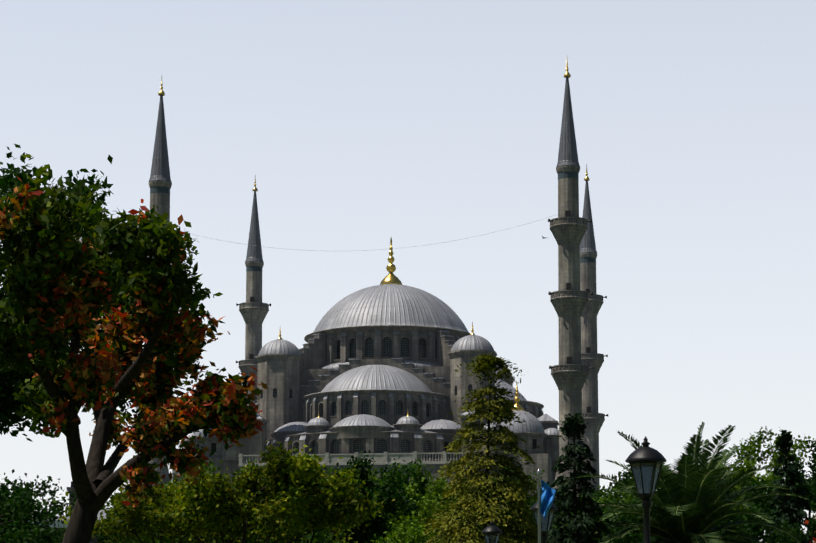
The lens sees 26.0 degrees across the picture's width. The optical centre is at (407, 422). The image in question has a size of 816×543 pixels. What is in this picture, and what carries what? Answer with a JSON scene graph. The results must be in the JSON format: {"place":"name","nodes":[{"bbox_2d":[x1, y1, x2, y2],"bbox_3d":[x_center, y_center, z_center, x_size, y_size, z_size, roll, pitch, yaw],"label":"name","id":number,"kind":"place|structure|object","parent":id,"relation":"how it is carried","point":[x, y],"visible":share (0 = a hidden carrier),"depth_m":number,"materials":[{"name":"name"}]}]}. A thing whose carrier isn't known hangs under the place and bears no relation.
{"place":"outdoors","nodes":[
{"label":"outdoors","id":0,"kind":"place"},
{"bbox_2d":[101,493,116,509],"bbox_3d":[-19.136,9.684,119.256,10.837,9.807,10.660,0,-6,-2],"label":"tree wood","id":1,"kind":"object","parent":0,"point":[108,504],"depth_m":117.83,"materials":[{"name":"green plant"}]},
{"bbox_2d":[172,238,591,499],"bbox_3d":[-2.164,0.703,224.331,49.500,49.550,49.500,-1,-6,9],"label":"mosque","id":2,"kind":"structure","parent":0,"point":[371,368],"depth_m":209.94,"materials":[{"name":"stone"}]},
{"bbox_2d":[0,0,815,541],"label":"sky","id":3,"kind":"structure","parent":0,"point":[358,125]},
{"bbox_2d":[804,518,815,542],"bbox_3d":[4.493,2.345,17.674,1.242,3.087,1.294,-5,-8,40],"label":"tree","id":4,"kind":"object","parent":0,"point":[807,522],"visible":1,"depth_m":18.18,"materials":[{"name":"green plant"}]},
{"label":"ground","id":5,"kind":"structure","parent":0,"visible":0},
{"bbox_2d":[0,479,41,541],"bbox_3d":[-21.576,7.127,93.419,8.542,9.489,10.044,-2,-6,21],"label":"tree","id":6,"kind":"object","parent":5,"relation":"on","point":[3,492],"visible":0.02,"depth_m":89.94,"materials":[{"name":"green plant"}]},
{"bbox_2d":[0,469,76,542],"bbox_3d":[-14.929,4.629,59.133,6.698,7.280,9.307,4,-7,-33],"label":"tree","id":7,"kind":"object","parent":5,"relation":"on","point":[22,508],"visible":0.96,"depth_m":57.86,"materials":[{"name":"green plant"}]},
{"bbox_2d":[17,515,136,542],"bbox_3d":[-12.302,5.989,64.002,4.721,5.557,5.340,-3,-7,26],"label":"dark tree wood","id":8,"kind":"object","parent":5,"relation":"on","point":[62,539],"visible":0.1,"depth_m":63.60,"materials":[{"name":"green plant"}]},
{"bbox_2d":[0,144,164,441],"bbox_3d":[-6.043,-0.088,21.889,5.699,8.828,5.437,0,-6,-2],"label":"tree","id":9,"kind":"object","parent":5,"relation":"on","point":[9,405],"visible":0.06,"depth_m":22.16,"materials":[{"name":"green plant"}]},
{"bbox_2d":[28,481,213,542],"bbox_3d":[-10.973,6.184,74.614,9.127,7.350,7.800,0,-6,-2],"label":"outbuilding","id":10,"kind":"structure","parent":5,"relation":"on","point":[61,525],"depth_m":71.34,"materials":[{"name":"stone"}]},
{"bbox_2d":[0,154,267,542],"bbox_3d":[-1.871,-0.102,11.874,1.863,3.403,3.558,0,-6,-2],"label":"tree","id":11,"kind":"object","parent":5,"relation":"on","point":[123,284],"visible":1,"depth_m":11.21,"materials":[{"name":"green plant"}]},
{"bbox_2d":[90,517,190,542],"bbox_3d":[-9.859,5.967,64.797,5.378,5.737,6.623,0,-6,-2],"label":"dark tree wood","id":12,"kind":"object","parent":5,"relation":"on","point":[156,540],"visible":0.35,"depth_m":63.68,"materials":[{"name":"green plant"}]},
{"bbox_2d":[142,77,171,486],"bbox_3d":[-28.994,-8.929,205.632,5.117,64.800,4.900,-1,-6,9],"label":"minaret","id":13,"kind":"object","parent":5,"relation":"on","point":[160,183],"visible":0.08,"depth_m":206.87,"materials":[{"name":"stone"}]},
{"bbox_2d":[192,217,547,250],"bbox_3d":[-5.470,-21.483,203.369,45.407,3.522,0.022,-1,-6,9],"label":"wire between minarets","id":14,"kind":"object","parent":13,"relation":"attached to","point":[383,249],"visible":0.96,"depth_m":202.59,"materials":[{"name":"grey"}]},
{"bbox_2d":[169,536,240,542],"bbox_3d":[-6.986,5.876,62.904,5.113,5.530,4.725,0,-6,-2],"label":"dark tree wood","id":15,"kind":"object","parent":5,"relation":"on","point":[185,541],"visible":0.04,"depth_m":62.24,"materials":[{"name":"green plant"}]},
{"bbox_2d":[162,459,258,487],"bbox_3d":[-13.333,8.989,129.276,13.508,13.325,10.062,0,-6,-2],"label":"tree","id":16,"kind":"object","parent":5,"relation":"on","point":[205,468],"depth_m":129.51,"materials":[{"name":"green plant"}]},
{"bbox_2d":[52,439,394,542],"bbox_3d":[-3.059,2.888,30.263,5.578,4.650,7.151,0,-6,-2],"label":"tree wood","id":17,"kind":"object","parent":5,"relation":"on","point":[288,494],"visible":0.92,"depth_m":28.09,"materials":[{"name":"green plant"}]},
{"bbox_2d":[236,179,270,404],"bbox_3d":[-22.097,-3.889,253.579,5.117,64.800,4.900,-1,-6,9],"label":"minaret","id":18,"kind":"object","parent":5,"relation":"on","point":[253,309],"visible":0.56,"depth_m":254.03,"materials":[{"name":"stone"}]},
{"bbox_2d":[234,525,347,542],"bbox_3d":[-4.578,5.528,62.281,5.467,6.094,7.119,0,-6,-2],"label":"dark tree wood","id":19,"kind":"object","parent":5,"relation":"on","point":[317,538],"visible":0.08,"depth_m":59.97,"materials":[{"name":"green plant"}]},
{"bbox_2d":[317,447,424,542],"bbox_3d":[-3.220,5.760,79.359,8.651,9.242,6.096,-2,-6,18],"label":"round dark tree","id":20,"kind":"object","parent":5,"relation":"on","point":[388,488],"visible":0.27,"depth_m":78.47,"materials":[{"name":"green plant"}]},
{"bbox_2d":[323,465,421,542],"bbox_3d":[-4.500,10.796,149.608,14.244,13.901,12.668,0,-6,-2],"label":"tree","id":21,"kind":"object","parent":5,"relation":"on","point":[333,537],"visible":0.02,"depth_m":147.75,"materials":[{"name":"green plant"}]},
{"bbox_2d":[338,460,469,537],"bbox_3d":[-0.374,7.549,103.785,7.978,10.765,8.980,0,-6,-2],"label":"tree","id":22,"kind":"object","parent":5,"relation":"on","point":[396,519],"visible":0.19,"depth_m":101.81,"materials":[{"name":"green plant"}]},
{"bbox_2d":[366,493,492,542],"bbox_3d":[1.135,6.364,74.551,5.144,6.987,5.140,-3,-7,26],"label":"tree wood","id":23,"kind":"object","parent":5,"relation":"on","point":[406,533],"visible":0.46,"depth_m":73.95,"materials":[{"name":"green plant"}]},
{"bbox_2d":[404,455,483,527],"bbox_3d":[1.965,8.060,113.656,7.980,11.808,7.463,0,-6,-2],"label":"tree","id":24,"kind":"object","parent":5,"relation":"on","point":[421,484],"visible":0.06,"depth_m":114.04,"materials":[{"name":"green plant"}]},
{"bbox_2d":[416,352,541,542],"bbox_3d":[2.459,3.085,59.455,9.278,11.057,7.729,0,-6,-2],"label":"conifer tree","id":25,"kind":"object","parent":5,"relation":"on","point":[518,527],"visible":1,"depth_m":59.52,"materials":[{"name":"green plant"}]},
{"bbox_2d":[481,520,502,542],"bbox_3d":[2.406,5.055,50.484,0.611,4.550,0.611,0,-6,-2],"label":"street lamp","id":26,"kind":"object","parent":5,"relation":"on","point":[491,532],"visible":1,"depth_m":50.51,"materials":[{"name":"metal"}]},
{"bbox_2d":[468,458,570,542],"bbox_3d":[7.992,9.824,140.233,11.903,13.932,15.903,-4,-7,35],"label":"tree","id":27,"kind":"object","parent":5,"relation":"on","point":[530,478],"depth_m":137.20,"materials":[{"name":"green plant"}]},
{"bbox_2d":[530,500,557,542],"bbox_3d":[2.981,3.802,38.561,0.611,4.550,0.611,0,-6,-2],"label":"street lamp","id":28,"kind":"object","parent":5,"relation":"on","point":[546,524],"visible":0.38,"depth_m":38.62,"materials":[{"name":"metal"}]},
{"bbox_2d":[537,469,555,542],"bbox_3d":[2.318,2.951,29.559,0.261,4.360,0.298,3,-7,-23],"label":"blue flag","id":29,"kind":"object","parent":5,"relation":"on","point":[545,503],"visible":1,"depth_m":29.73,"materials":[{"name":"blue fabric"}]},
{"bbox_2d":[489,464,634,542],"bbox_3d":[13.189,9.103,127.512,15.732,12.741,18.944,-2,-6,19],"label":"tree","id":30,"kind":"object","parent":5,"relation":"on","point":[627,475],"visible":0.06,"depth_m":126.95,"materials":[{"name":"green plant"}]},
{"bbox_2d":[548,62,593,496],"bbox_3d":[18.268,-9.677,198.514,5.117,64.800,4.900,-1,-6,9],"label":"minaret","id":31,"kind":"object","parent":5,"relation":"on","point":[569,299],"visible":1,"depth_m":198.08,"materials":[{"name":"stone"}]},
{"bbox_2d":[546,413,610,542],"bbox_3d":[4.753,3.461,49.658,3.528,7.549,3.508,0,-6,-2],"label":"conifer tree","id":32,"kind":"object","parent":5,"relation":"on","point":[574,427],"visible":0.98,"depth_m":49.71,"materials":[{"name":"green plant"}]},
{"bbox_2d":[580,164,607,491],"bbox_3d":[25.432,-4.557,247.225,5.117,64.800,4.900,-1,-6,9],"label":"minaret","id":33,"kind":"object","parent":5,"relation":"on","point":[590,356],"visible":0.6,"depth_m":246.84,"materials":[{"name":"stone"}]},
{"bbox_2d":[625,436,666,542],"bbox_3d":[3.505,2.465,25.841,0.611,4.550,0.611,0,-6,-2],"label":"street lamp","id":34,"kind":"object","parent":5,"relation":"on","point":[645,461],"visible":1,"depth_m":25.89,"materials":[{"name":"metal"}]},
{"bbox_2d":[554,471,755,542],"bbox_3d":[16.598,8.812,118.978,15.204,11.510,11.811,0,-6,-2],"label":"tree wood","id":35,"kind":"object","parent":5,"relation":"on","point":[609,498],"visible":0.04,"depth_m":119.78,"materials":[{"name":"green plant"}]},
{"bbox_2d":[584,496,731,542],"bbox_3d":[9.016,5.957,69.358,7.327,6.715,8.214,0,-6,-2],"label":"tree wood","id":36,"kind":"object","parent":5,"relation":"on","point":[632,538],"visible":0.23,"depth_m":67.39,"materials":[{"name":"green plant"}]},
{"bbox_2d":[574,422,808,542],"bbox_3d":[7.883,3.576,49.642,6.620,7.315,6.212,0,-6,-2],"label":"palm tree","id":37,"kind":"object","parent":5,"relation":"on","point":[685,509],"visible":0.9,"depth_m":49.09,"materials":[{"name":"green plant"}]},
{"bbox_2d":[608,491,811,542],"bbox_3d":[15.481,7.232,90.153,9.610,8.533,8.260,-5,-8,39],"label":"tree wood","id":38,"kind":"object","parent":5,"relation":"on","point":[752,530],"visible":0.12,"depth_m":88.66,"materials":[{"name":"green plant"}]},
{"bbox_2d":[711,427,814,542],"bbox_3d":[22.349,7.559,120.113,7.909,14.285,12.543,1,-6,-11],"label":"tree","id":39,"kind":"object","parent":5,"relation":"on","point":[749,462],"visible":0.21,"depth_m":117.32,"materials":[{"name":"green plant"}]},
{"bbox_2d":[740,440,815,542],"bbox_3d":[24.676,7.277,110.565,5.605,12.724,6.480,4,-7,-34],"label":"tree","id":40,"kind":"object","parent":5,"relation":"on","point":[809,487],"visible":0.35,"depth_m":111.11,"materials":[{"name":"green plant"}]},
{"bbox_2d":[765,429,811,542],"bbox_3d":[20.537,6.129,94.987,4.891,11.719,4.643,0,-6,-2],"label":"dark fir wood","id":41,"kind":"object","parent":5,"relation":"on","point":[785,440],"visible":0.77,"depth_m":95.28,"materials":[{"name":"green plant"}]}
]}

